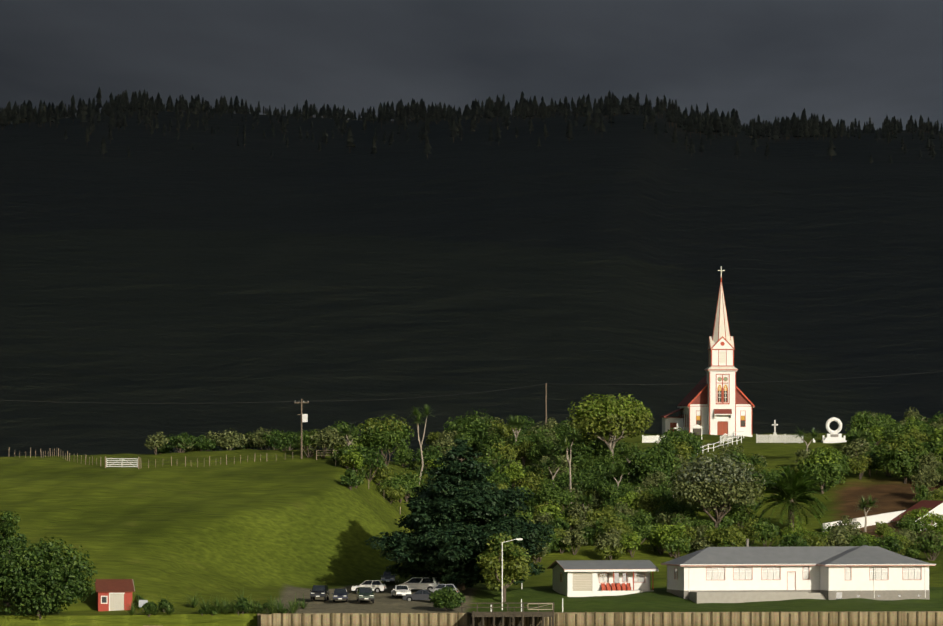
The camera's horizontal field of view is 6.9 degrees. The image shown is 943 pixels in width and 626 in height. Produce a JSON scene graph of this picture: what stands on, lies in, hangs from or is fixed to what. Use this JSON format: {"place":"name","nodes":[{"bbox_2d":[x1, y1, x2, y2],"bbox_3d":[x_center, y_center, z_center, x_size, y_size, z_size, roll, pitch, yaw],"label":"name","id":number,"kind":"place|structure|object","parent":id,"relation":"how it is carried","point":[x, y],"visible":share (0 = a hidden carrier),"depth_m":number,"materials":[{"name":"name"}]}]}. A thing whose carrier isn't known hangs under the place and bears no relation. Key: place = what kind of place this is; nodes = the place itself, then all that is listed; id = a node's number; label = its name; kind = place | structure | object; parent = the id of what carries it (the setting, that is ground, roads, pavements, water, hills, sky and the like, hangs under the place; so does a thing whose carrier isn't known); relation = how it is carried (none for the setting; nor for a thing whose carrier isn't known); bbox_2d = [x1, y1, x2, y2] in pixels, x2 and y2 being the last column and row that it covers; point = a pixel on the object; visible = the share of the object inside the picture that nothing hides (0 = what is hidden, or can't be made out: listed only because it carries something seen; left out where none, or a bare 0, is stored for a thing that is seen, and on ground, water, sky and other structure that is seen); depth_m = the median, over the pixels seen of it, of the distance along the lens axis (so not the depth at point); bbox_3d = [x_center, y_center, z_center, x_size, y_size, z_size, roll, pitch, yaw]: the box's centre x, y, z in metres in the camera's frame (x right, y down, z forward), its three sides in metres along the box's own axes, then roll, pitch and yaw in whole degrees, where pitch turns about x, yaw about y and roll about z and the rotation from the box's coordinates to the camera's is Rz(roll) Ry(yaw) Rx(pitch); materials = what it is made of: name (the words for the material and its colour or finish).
{"place":"outdoors","nodes":[
{"label":"outdoors","id":0,"kind":"place"},
{"bbox_2d":[0,109,942,461],"bbox_3d":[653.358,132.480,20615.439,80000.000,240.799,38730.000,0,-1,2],"label":"hillside","id":1,"kind":"structure","parent":0,"point":[252,285],"depth_m":3377.52,"materials":[{"name":"plant"}]},
{"bbox_2d":[2,107,941,164],"bbox_3d":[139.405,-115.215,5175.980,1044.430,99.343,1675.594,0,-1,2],"label":"pine trunks","id":2,"kind":"object","parent":1,"relation":"on","point":[516,135],"visible":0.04,"depth_m":4931.57,"materials":[{"name":"brown plant"}]},
{"bbox_2d":[0,87,942,162],"bbox_3d":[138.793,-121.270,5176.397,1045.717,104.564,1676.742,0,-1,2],"label":"forest treeline","id":3,"kind":"object","parent":2,"relation":"attached to","point":[705,123],"visible":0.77,"depth_m":5005.88,"materials":[{"name":"green plant"}]},
{"bbox_2d":[0,0,942,130],"bbox_3d":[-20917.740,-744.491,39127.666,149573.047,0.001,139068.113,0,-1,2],"label":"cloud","id":4,"kind":"structure","parent":0,"point":[848,62],"depth_m":26674.02,"materials":[{"name":"grey"}]},
{"bbox_2d":[0,433,942,625],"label":"grass","id":5,"kind":"structure","parent":0,"point":[286,526],"depth_m":939.38,"materials":[{"name":"green plant"}]},
{"bbox_2d":[0,566,13,598],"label":"shore bush","id":6,"kind":"object","parent":5,"relation":"on","point":[1,584],"visible":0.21,"depth_m":887.77,"materials":[{"name":"green plant"}]},
{"bbox_2d":[0,511,26,606],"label":"slim poplar tree","id":7,"kind":"object","parent":5,"relation":"on","point":[7,526],"visible":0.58,"depth_m":899.61,"materials":[{"name":"green plant"}]},
{"bbox_2d":[0,537,97,618],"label":"shore bush","id":8,"kind":"object","parent":5,"relation":"on","point":[42,576],"visible":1,"depth_m":887.31,"materials":[{"name":"green plant"}]},
{"bbox_2d":[9,447,100,465],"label":"ridge fence","id":9,"kind":"object","parent":5,"relation":"on","point":[65,456],"visible":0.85,"depth_m":978.37,"materials":[{"name":"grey wood"}]},
{"bbox_2d":[95,579,134,610],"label":"red shed","id":10,"kind":"structure","parent":5,"relation":"on","point":[114,594],"depth_m":898.42,"materials":[{"name":"wood"}]},
{"bbox_2d":[105,457,138,468],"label":"farm gate","id":11,"kind":"structure","parent":5,"relation":"on","point":[122,462],"depth_m":965.80,"materials":[{"name":"white paint"}]},
{"bbox_2d":[139,600,147,610],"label":"notice sign","id":12,"kind":"object","parent":5,"relation":"on","point":[141,602],"visible":0.57,"depth_m":897.33,"materials":[{"name":"white"}]},
{"bbox_2d":[140,452,292,467],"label":"ridge fence","id":13,"kind":"object","parent":5,"relation":"on","point":[266,458],"visible":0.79,"depth_m":970.15,"materials":[{"name":"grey wood"}]},
{"bbox_2d":[124,589,313,616],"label":"bushes","id":14,"kind":"object","parent":5,"relation":"on","point":[242,604],"visible":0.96,"depth_m":891.75,"materials":[{"name":"green plant"}]},
{"bbox_2d":[144,427,312,454],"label":"scrub shrubs","id":15,"kind":"object","parent":5,"relation":"on","point":[260,439],"visible":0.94,"depth_m":996.74,"materials":[{"name":"green plant"}]},
{"bbox_2d":[294,399,308,458],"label":"power pole","id":16,"kind":"object","parent":5,"relation":"on","point":[304,417],"visible":0.88,"depth_m":976.50,"materials":[{"name":"wood"}]},
{"bbox_2d":[310,585,328,600],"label":"black suv","id":17,"kind":"object","parent":5,"relation":"on","point":[320,591],"visible":0.96,"depth_m":908.11,"materials":[{"name":"black paint"}]},
{"bbox_2d":[316,449,337,459],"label":"stock yard rails","id":18,"kind":"object","parent":5,"relation":"on","point":[331,452],"visible":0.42,"depth_m":975.30,"materials":[{"name":"grey wood"}]},
{"bbox_2d":[332,589,348,601],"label":"dark hatchback","id":19,"kind":"object","parent":5,"relation":"on","point":[340,594],"visible":1,"depth_m":905.85,"materials":[{"name":"blue paint"}]},
{"bbox_2d":[338,423,362,445],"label":"cabbage tree","id":20,"kind":"object","parent":5,"relation":"on","point":[346,430],"visible":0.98,"depth_m":971.87,"materials":[{"name":"green plant"}]},
{"bbox_2d":[339,468,364,489],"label":"hill shrubs","id":21,"kind":"object","parent":5,"relation":"on","point":[351,479],"visible":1,"depth_m":954.64,"materials":[{"name":"green plant"}]},
{"bbox_2d":[357,587,374,602],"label":"green car","id":22,"kind":"object","parent":5,"relation":"on","point":[364,593],"visible":0.96,"depth_m":904.48,"materials":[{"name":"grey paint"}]},
{"bbox_2d":[351,580,386,592],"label":"white hatchback car","id":23,"kind":"object","parent":5,"relation":"on","point":[378,586],"visible":0.69,"depth_m":923.78,"materials":[{"name":"white paint"}]},
{"bbox_2d":[335,457,403,514],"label":"slope fence","id":24,"kind":"object","parent":5,"relation":"on","point":[373,486],"visible":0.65,"depth_m":966.18,"materials":[{"name":"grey wood"}]},
{"bbox_2d":[355,414,414,464],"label":"skyline tree","id":25,"kind":"object","parent":5,"relation":"on","point":[388,433],"visible":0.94,"depth_m":990.74,"materials":[{"name":"green plant"}]},
{"bbox_2d":[381,571,398,583],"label":"dark car","id":26,"kind":"object","parent":5,"relation":"on","point":[387,577],"visible":0.71,"depth_m":932.31,"materials":[{"name":"grey paint"}]},
{"bbox_2d":[391,585,410,597],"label":"white sedan car","id":27,"kind":"object","parent":5,"relation":"on","point":[400,590],"visible":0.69,"depth_m":914.85,"materials":[{"name":"white paint"}]},
{"bbox_2d":[402,590,432,600],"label":"car","id":28,"kind":"object","parent":5,"relation":"on","point":[420,594],"visible":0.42,"depth_m":909.15,"materials":[{"name":"grey paint"}]},
{"bbox_2d":[399,577,439,589],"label":"car","id":29,"kind":"object","parent":5,"relation":"on","point":[419,583],"visible":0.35,"depth_m":923.53,"materials":[{"name":"white paint"}]},
{"bbox_2d":[409,404,434,483],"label":"cabbage tree","id":30,"kind":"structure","parent":5,"relation":"on","point":[417,414],"depth_m":991.56,"materials":[{"name":"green plant"}]},
{"bbox_2d":[296,414,584,461],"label":"trees","id":31,"kind":"object","parent":5,"relation":"on","point":[541,435],"visible":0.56,"depth_m":1045.48,"materials":[{"name":"green plant"}]},
{"bbox_2d":[429,584,459,593],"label":"silver hatchback car","id":32,"kind":"object","parent":5,"relation":"on","point":[439,586],"visible":0.27,"depth_m":915.57,"materials":[{"name":"grey paint"}]},
{"bbox_2d":[428,586,465,611],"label":"bush","id":33,"kind":"object","parent":5,"relation":"on","point":[446,597],"visible":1,"depth_m":895.79,"materials":[{"name":"green plant"}]},
{"bbox_2d":[334,434,578,562],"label":"scrub shrubs","id":34,"kind":"object","parent":5,"relation":"on","point":[508,473],"visible":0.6,"depth_m":1002.30,"materials":[{"name":"green plant"}]},
{"bbox_2d":[364,437,555,589],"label":"cypress tree","id":35,"kind":"object","parent":5,"relation":"on","point":[456,518],"visible":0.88,"depth_m":919.68,"materials":[{"name":"green plant"}]},
{"bbox_2d":[441,408,496,450],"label":"skyline tree","id":36,"kind":"object","parent":5,"relation":"on","point":[476,427],"visible":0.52,"depth_m":1057.19,"materials":[{"name":"green plant"}]},
{"bbox_2d":[4,371,942,403],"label":"power lines","id":37,"kind":"object","parent":5,"relation":"on","point":[444,395],"visible":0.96,"depth_m":1023.17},
{"bbox_2d":[476,531,532,601],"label":"olive tree by lamp","id":38,"kind":"object","parent":5,"relation":"on","point":[515,565],"visible":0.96,"depth_m":911.77,"materials":[{"name":"green plant"}]},
{"bbox_2d":[461,602,553,625],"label":"wharf","id":39,"kind":"structure","parent":5,"relation":"on","point":[510,615],"depth_m":887.61,"materials":[{"name":"wood"}]},
{"bbox_2d":[502,538,522,609],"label":"street light","id":40,"kind":"object","parent":5,"relation":"on","point":[502,566],"visible":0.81,"depth_m":899.05,"materials":[{"name":"white metal"}]},
{"bbox_2d":[505,414,529,459],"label":"cabbage tree","id":41,"kind":"object","parent":5,"relation":"on","point":[514,422],"visible":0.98,"depth_m":1042.39,"materials":[{"name":"green plant"}]},
{"bbox_2d":[541,455,564,487],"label":"cabbage tree","id":42,"kind":"object","parent":5,"relation":"on","point":[558,462],"visible":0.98,"depth_m":1010.87,"materials":[{"name":"green plant"}]},
{"bbox_2d":[557,428,581,503],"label":"tree","id":43,"kind":"object","parent":5,"relation":"on","point":[565,440],"visible":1,"depth_m":1006.45,"materials":[{"name":"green plant"}]},
{"bbox_2d":[547,429,599,467],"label":"skyline tree","id":44,"kind":"object","parent":5,"relation":"on","point":[584,446],"visible":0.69,"depth_m":1026.72,"materials":[{"name":"green plant"}]},
{"bbox_2d":[574,491,595,519],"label":"cabbage tree","id":45,"kind":"object","parent":5,"relation":"on","point":[584,501],"visible":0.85,"depth_m":989.24,"materials":[{"name":"green plant"}]},
{"bbox_2d":[257,611,942,625],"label":"seawall","id":46,"kind":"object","parent":5,"relation":"on","point":[863,618],"visible":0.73,"depth_m":893.90,"materials":[{"name":"wood"}]},
{"bbox_2d":[547,560,658,596],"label":"building","id":47,"kind":"structure","parent":5,"relation":"on","point":[579,578],"depth_m":924.96,"materials":[{"name":"white paint"}]},
{"bbox_2d":[567,392,654,462],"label":"umbrella tree","id":48,"kind":"object","parent":5,"relation":"on","point":[601,418],"visible":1,"depth_m":1023.37,"materials":[{"name":"green plant"}]},
{"bbox_2d":[603,463,630,488],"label":"cabbage tree","id":49,"kind":"object","parent":5,"relation":"on","point":[622,470],"visible":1,"depth_m":1008.28,"materials":[{"name":"green plant"}]},
{"bbox_2d":[552,437,701,559],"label":"scrub shrubs","id":50,"kind":"object","parent":5,"relation":"on","point":[626,515],"visible":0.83,"depth_m":989.68,"materials":[{"name":"green plant"}]},
{"bbox_2d":[619,442,641,473],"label":"cabbage tree","id":51,"kind":"object","parent":5,"relation":"on","point":[624,450],"visible":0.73,"depth_m":1025.50,"materials":[{"name":"green plant"}]},
{"bbox_2d":[619,447,681,485],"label":"dark bush","id":52,"kind":"object","parent":5,"relation":"on","point":[640,462],"visible":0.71,"depth_m":1011.66,"materials":[{"name":"green plant"}]},
{"bbox_2d":[642,435,664,442],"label":"wall","id":53,"kind":"structure","parent":5,"relation":"on","point":[650,439],"depth_m":1066.59,"materials":[{"name":"white paint"}]},
{"bbox_2d":[659,427,704,460],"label":"tree","id":54,"kind":"object","parent":5,"relation":"on","point":[682,435],"visible":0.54,"depth_m":1042.38,"materials":[{"name":"green plant"}]},
{"bbox_2d":[690,424,703,439],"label":"church notice board","id":55,"kind":"object","parent":5,"relation":"on","point":[696,428],"visible":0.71,"depth_m":1070.89,"materials":[{"name":"white paint"}]},
{"bbox_2d":[660,266,754,436],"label":"church","id":56,"kind":"structure","parent":5,"relation":"on","point":[719,403],"depth_m":1109.52,"materials":[{"name":"white paint"}]},
{"bbox_2d":[666,451,766,529],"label":"pohutukawa tree","id":57,"kind":"object","parent":5,"relation":"on","point":[707,481],"visible":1,"depth_m":981.97,"materials":[{"name":"green plant"}]},
{"bbox_2d":[697,435,741,453],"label":"stair railing","id":58,"kind":"object","parent":5,"relation":"on","point":[723,443],"visible":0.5,"depth_m":1060.68,"materials":[{"name":"white wood"}]},
{"bbox_2d":[720,430,743,443],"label":"stair railing","id":59,"kind":"object","parent":5,"relation":"on","point":[725,434],"visible":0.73,"depth_m":1076.07,"materials":[{"name":"white paint"}]},
{"bbox_2d":[772,420,777,441],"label":"grave cross","id":60,"kind":"object","parent":5,"relation":"on","point":[774,425],"visible":0.75,"depth_m":1078.01,"materials":[{"name":"stone"}]},
{"bbox_2d":[756,434,803,443],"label":"wall","id":61,"kind":"structure","parent":5,"relation":"on","point":[785,438],"depth_m":1072.39,"materials":[{"name":"white paint"}]},
{"bbox_2d":[751,465,829,531],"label":"palm tree","id":62,"kind":"object","parent":5,"relation":"on","point":[790,491],"visible":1,"depth_m":987.00,"materials":[{"name":"green plant"}]},
{"bbox_2d":[661,539,935,602],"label":"house","id":63,"kind":"structure","parent":5,"relation":"on","point":[747,573],"depth_m":918.22,"materials":[{"name":"white paint"}]},
{"bbox_2d":[663,424,942,560],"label":"shrubs","id":64,"kind":"object","parent":5,"relation":"on","point":[702,534],"visible":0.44,"depth_m":983.58,"materials":[{"name":"green plant"}]},
{"bbox_2d":[795,426,820,450],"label":"cabbage tree","id":65,"kind":"object","parent":5,"relation":"on","point":[801,434],"visible":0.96,"depth_m":1042.03,"materials":[{"name":"green plant"}]},
{"bbox_2d":[796,446,843,493],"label":"round bushy tree","id":66,"kind":"object","parent":5,"relation":"on","point":[821,461],"visible":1,"depth_m":1017.11,"materials":[{"name":"green plant"}]},
{"bbox_2d":[813,417,846,442],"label":"war memorial","id":67,"kind":"object","parent":5,"relation":"on","point":[833,436],"visible":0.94,"depth_m":1071.45,"materials":[{"name":"stone"}]},
{"bbox_2d":[852,428,874,457],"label":"cabbage tree","id":68,"kind":"object","parent":5,"relation":"on","point":[859,435],"visible":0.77,"depth_m":1045.22,"materials":[{"name":"green plant"}]},
{"bbox_2d":[823,510,905,531],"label":"white retaining wall","id":69,"kind":"structure","parent":5,"relation":"on","point":[882,517],"depth_m":997.69,"materials":[{"name":"paint"}]},
{"bbox_2d":[855,494,878,531],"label":"cabbage tree","id":70,"kind":"object","parent":5,"relation":"on","point":[863,505],"visible":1,"depth_m":991.49,"materials":[{"name":"green plant"}]},
{"bbox_2d":[845,407,942,449],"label":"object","id":71,"kind":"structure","parent":5,"relation":"on","point":[883,426],"depth_m":1070.08,"materials":[{"name":"green plant"}]},
{"bbox_2d":[877,431,929,483],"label":"round tree","id":72,"kind":"object","parent":5,"relation":"on","point":[903,453],"visible":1,"depth_m":1026.42,"materials":[{"name":"green plant"}]},
{"bbox_2d":[891,500,942,530],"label":"red roof house","id":73,"kind":"structure","parent":5,"relation":"on","point":[935,506],"depth_m":994.45,"materials":[{"name":"white paint"}]},
{"bbox_2d":[921,425,942,459],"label":"skyline tree","id":74,"kind":"object","parent":5,"relation":"on","point":[937,435],"visible":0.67,"depth_m":1046.79,"materials":[{"name":"green plant"}]},
{"bbox_2d":[545,383,546,424],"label":"power pole","id":75,"kind":"object","parent":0,"point":[545,403],"visible":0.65,"depth_m":1059.59,"materials":[{"name":"wood"}]}
]}

